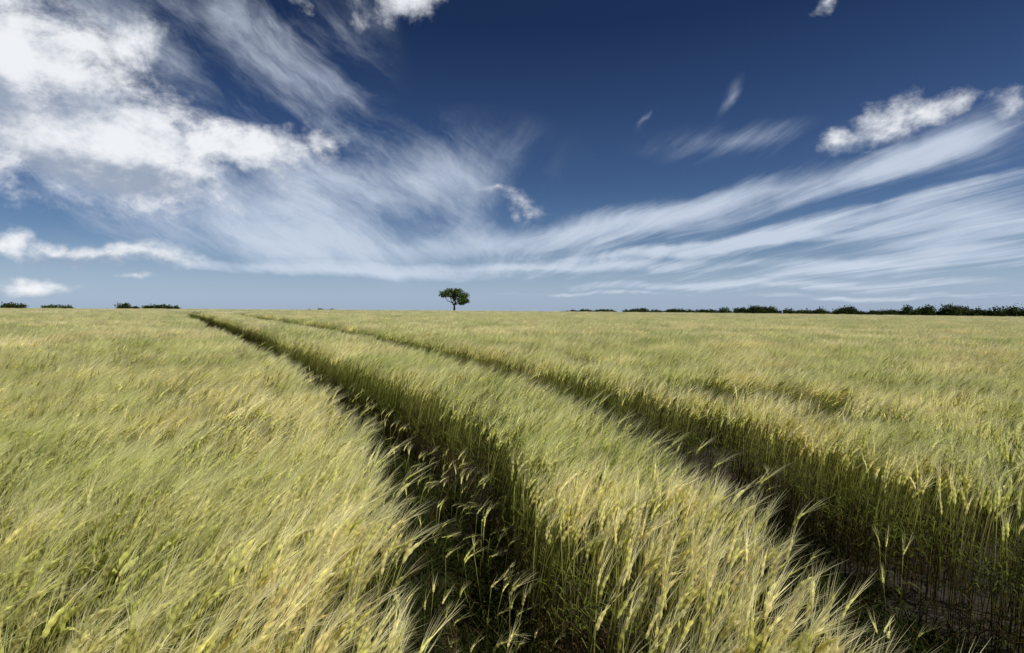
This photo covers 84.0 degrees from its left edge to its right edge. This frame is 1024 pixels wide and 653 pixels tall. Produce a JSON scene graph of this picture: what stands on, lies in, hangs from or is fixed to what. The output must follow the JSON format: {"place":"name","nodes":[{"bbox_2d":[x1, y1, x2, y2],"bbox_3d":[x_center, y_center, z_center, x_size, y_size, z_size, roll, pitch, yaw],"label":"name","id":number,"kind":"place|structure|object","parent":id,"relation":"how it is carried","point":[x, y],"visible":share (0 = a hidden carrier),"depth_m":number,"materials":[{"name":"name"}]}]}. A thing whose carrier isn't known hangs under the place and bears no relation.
{"place":"outdoors","nodes":[
{"label":"outdoors","id":0,"kind":"place"},
{"bbox_2d":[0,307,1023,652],"bbox_3d":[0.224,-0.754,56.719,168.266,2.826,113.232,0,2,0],"label":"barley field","id":1,"kind":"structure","parent":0,"point":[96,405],"depth_m":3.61,"materials":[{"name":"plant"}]},
{"bbox_2d":[0,317,1023,652],"bbox_3d":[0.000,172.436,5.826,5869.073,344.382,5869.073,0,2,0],"label":"ground","id":2,"kind":"structure","parent":0,"point":[946,599],"depth_m":3.66,"materials":[{"name":"soil"}]},
{"bbox_2d":[0,302,27,307],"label":"bush","id":3,"kind":"object","parent":2,"relation":"on","point":[11,305],"visible":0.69,"depth_m":149.40,"materials":[{"name":"green plant"}]},
{"bbox_2d":[40,304,72,308],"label":"bush","id":4,"kind":"object","parent":2,"relation":"on","point":[58,306],"visible":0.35,"depth_m":149.75,"materials":[{"name":"green plant"}]},
{"bbox_2d":[114,302,130,308],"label":"bush","id":5,"kind":"object","parent":2,"relation":"on","point":[124,305],"visible":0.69,"depth_m":149.04,"materials":[{"name":"green plant"}]},
{"bbox_2d":[130,303,164,308],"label":"bush","id":6,"kind":"object","parent":2,"relation":"on","point":[144,307],"visible":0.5,"depth_m":148.99,"materials":[{"name":"green plant"}]},
{"bbox_2d":[154,304,181,308],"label":"bush","id":7,"kind":"object","parent":2,"relation":"on","point":[170,307],"visible":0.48,"depth_m":149.53,"materials":[{"name":"green plant"}]},
{"bbox_2d":[439,288,469,309],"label":"oak tree","id":8,"kind":"object","parent":2,"relation":"on","point":[458,296],"visible":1,"depth_m":209.03,"materials":[{"name":"green plant"}]},
{"bbox_2d":[567,302,1023,316],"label":"hedgerow","id":9,"kind":"object","parent":2,"relation":"on","point":[952,310],"visible":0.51,"depth_m":139.84,"materials":[{"name":"green plant"}]},
{"bbox_2d":[0,0,1023,313],"label":"sky","id":10,"kind":"structure","parent":0,"point":[514,155],"materials":[{"name":"blue"}]}
]}

